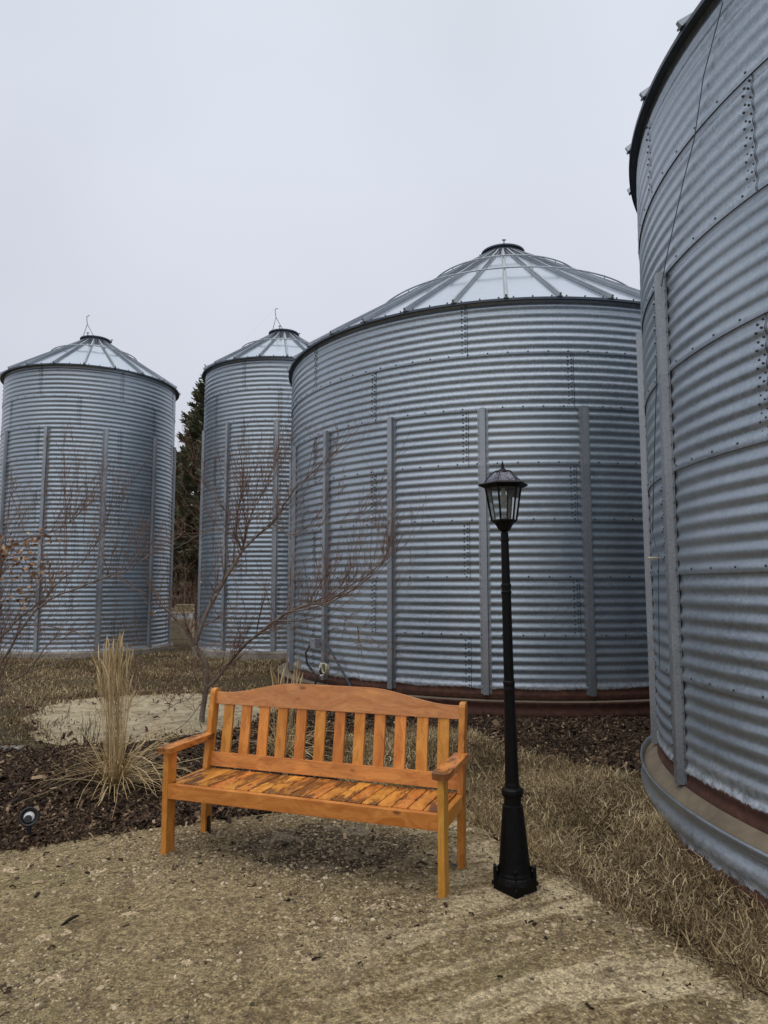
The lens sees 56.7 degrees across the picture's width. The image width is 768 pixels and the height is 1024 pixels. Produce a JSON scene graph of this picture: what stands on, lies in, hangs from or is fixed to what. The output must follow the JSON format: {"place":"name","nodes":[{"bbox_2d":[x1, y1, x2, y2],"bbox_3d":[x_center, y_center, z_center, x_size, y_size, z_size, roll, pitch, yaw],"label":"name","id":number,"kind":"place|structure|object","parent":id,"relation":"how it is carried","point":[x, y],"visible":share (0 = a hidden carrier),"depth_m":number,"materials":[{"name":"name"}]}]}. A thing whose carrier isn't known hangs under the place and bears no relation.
{"place":"outdoors","nodes":[
{"label":"outdoors","id":0,"kind":"place"},
{"bbox_2d":[0,650,296,751],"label":"back lawn grass","id":1,"kind":"structure","parent":0,"point":[81,664],"depth_m":11.09,"materials":[{"name":"brown plant"}]},
{"bbox_2d":[23,693,277,744],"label":"path","id":2,"kind":"structure","parent":0,"point":[145,708],"depth_m":7.88,"materials":[{"name":"beige gravel"}]},
{"bbox_2d":[171,612,193,618],"bbox_3d":[-5.644,2.882,19.811,0.600,0.173,0.490,0,-6,0],"label":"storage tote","id":3,"kind":"object","parent":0,"point":[181,617],"visible":0.47,"depth_m":19.59,"materials":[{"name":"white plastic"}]},
{"bbox_2d":[171,604,194,611],"bbox_3d":[-5.631,2.684,19.831,0.638,0.220,0.300,0,-6,0],"label":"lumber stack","id":4,"kind":"object","parent":3,"relation":"on","point":[190,609],"visible":0.77,"depth_m":19.69,"materials":[{"name":"beige wood"}]},
{"bbox_2d":[172,538,197,629],"bbox_3d":[-6.067,2.239,23.931,3.813,3.467,3.290,0,-6,0],"label":"bare bush","id":5,"kind":"object","parent":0,"point":[191,598],"visible":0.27,"depth_m":23.78,"materials":[{"name":"brown plant"}]},
{"bbox_2d":[0,0,700,492],"label":"sky","id":6,"kind":"structure","parent":0,"point":[175,175],"materials":[{"name":"white"}]},
{"bbox_2d":[0,812,767,1023],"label":"patio slab","id":7,"kind":"structure","parent":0,"point":[392,983],"depth_m":3.12,"materials":[{"name":"beige gravel"}]},
{"bbox_2d":[158,684,468,898],"bbox_3d":[-0.419,1.552,4.208,1.798,0.965,0.581,-2,-6,20],"label":"park bench","id":8,"kind":"object","parent":7,"relation":"on","point":[441,808],"visible":1,"depth_m":4.27,"materials":[{"name":"brown wood"}]},
{"bbox_2d":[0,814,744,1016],"bbox_3d":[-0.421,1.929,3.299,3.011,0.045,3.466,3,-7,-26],"label":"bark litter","id":9,"kind":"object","parent":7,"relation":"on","point":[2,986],"visible":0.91,"depth_m":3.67,"materials":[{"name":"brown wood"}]},
{"bbox_2d":[478,461,538,898],"bbox_3d":[0.674,0.850,3.851,0.285,2.283,0.253,0,-6,-3],"label":"lamp post","id":10,"kind":"object","parent":7,"relation":"on","point":[514,873],"visible":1,"depth_m":3.79,"materials":[{"name":"black metal"}]},
{"bbox_2d":[0,595,767,995],"bbox_3d":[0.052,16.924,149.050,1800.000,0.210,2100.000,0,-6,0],"label":"ground","id":11,"kind":"structure","parent":0,"point":[186,647],"depth_m":10.53,"materials":[{"name":"brown soil"}]},
{"bbox_2d":[0,745,23,749],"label":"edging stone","id":12,"kind":"object","parent":11,"relation":"on","point":[20,746],"visible":0.32,"depth_m":6.30,"materials":[{"name":"grey stone"}]},
{"bbox_2d":[0,315,180,658],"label":"grain bin","id":13,"kind":"object","parent":11,"relation":"on","point":[87,386],"visible":0.87,"depth_m":14.97,"materials":[{"name":"metal"}]},
{"bbox_2d":[0,421,194,734],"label":"bare shrub","id":14,"kind":"object","parent":11,"relation":"on","point":[4,554],"visible":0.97,"depth_m":7.12,"materials":[{"name":"brown plant"}]},
{"bbox_2d":[168,618,194,638],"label":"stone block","id":15,"kind":"structure","parent":11,"relation":"on","point":[177,632],"depth_m":19.50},
{"bbox_2d":[172,452,199,601],"bbox_3d":[-8.448,1.112,31.131,4.823,8.051,4.803,0,-6,0],"label":"spruce tree","id":16,"kind":"object","parent":11,"relation":"on","point":[180,488],"visible":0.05,"depth_m":30.83,"materials":[{"name":"green plant"}]},
{"bbox_2d":[170,364,205,618],"bbox_3d":[-6.114,-0.548,26.422,5.467,9.914,5.284,0,-6,0],"label":"spruce tree","id":17,"kind":"object","parent":11,"relation":"on","point":[195,416],"visible":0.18,"depth_m":25.52,"materials":[{"name":"green plant"}]},
{"bbox_2d":[192,307,308,660],"bbox_3d":[-2.309,-0.694,16.041,3.742,8.071,3.742,0,-6,0],"label":"grain bin","id":18,"kind":"object","parent":11,"relation":"on","point":[249,380],"visible":0.44,"depth_m":14.46,"materials":[{"name":"metal"}]},
{"bbox_2d":[91,384,428,732],"bbox_3d":[-1.154,0.552,7.651,3.438,4.062,2.138,-1,-6,13],"label":"bare tree","id":19,"kind":"object","parent":11,"relation":"on","point":[207,685],"visible":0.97,"depth_m":7.61,"materials":[{"name":"brown plant"}]},
{"bbox_2d":[0,688,650,852],"bbox_3d":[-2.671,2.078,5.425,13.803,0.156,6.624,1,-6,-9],"label":"mulch bed","id":20,"kind":"object","parent":11,"relation":"on","point":[483,726],"visible":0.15,"depth_m":5.74,"materials":[{"name":"brown wood"}]},
{"bbox_2d":[19,807,38,837],"bbox_3d":[-2.235,2.006,4.491,0.114,0.284,0.110,0,-6,0],"label":"garden spotlight","id":21,"kind":"object","parent":20,"relation":"on","point":[28,817],"visible":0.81,"depth_m":4.48,"materials":[{"name":"black metal"}]},
{"bbox_2d":[58,701,115,743],"bbox_3d":[-2.720,1.964,6.569,0.569,0.412,0.250,2,-6,-17],"label":"perennial stub","id":22,"kind":"object","parent":20,"relation":"on","point":[87,730],"visible":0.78,"depth_m":6.58,"materials":[{"name":"beige plant"}]},
{"bbox_2d":[9,632,218,817],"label":"feather reed grass","id":23,"kind":"object","parent":20,"relation":"on","point":[115,771],"depth_m":5.45,"materials":[{"name":"beige plant"}]},
{"bbox_2d":[231,664,352,770],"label":"feather reed grass","id":24,"kind":"object","parent":20,"relation":"on","point":[289,742],"depth_m":6.20,"materials":[{"name":"beige plant"}]},
{"bbox_2d":[294,656,309,710],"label":"feather reed grass","id":25,"kind":"object","parent":20,"relation":"on","point":[298,665],"depth_m":8.37,"materials":[{"name":"beige plant"}]},
{"bbox_2d":[275,239,656,718],"bbox_3d":[2.035,-0.798,11.816,7.488,7.411,7.488,0,-6,0],"label":"grain bin","id":26,"kind":"object","parent":11,"relation":"on","point":[519,361],"visible":0.61,"depth_m":8.41,"materials":[{"name":"metal"}]},
{"bbox_2d":[625,0,767,910],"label":"grain bin","id":27,"kind":"object","parent":11,"relation":"on","point":[696,149],"visible":1,"depth_m":4.11,"materials":[{"name":"metal"}]},
{"bbox_2d":[326,720,767,1022],"bbox_3d":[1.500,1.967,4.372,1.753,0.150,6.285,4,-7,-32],"label":"lawn","id":28,"kind":"structure","parent":0,"point":[530,794],"depth_m":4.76,"materials":[{"name":"brown plant"}]}
]}

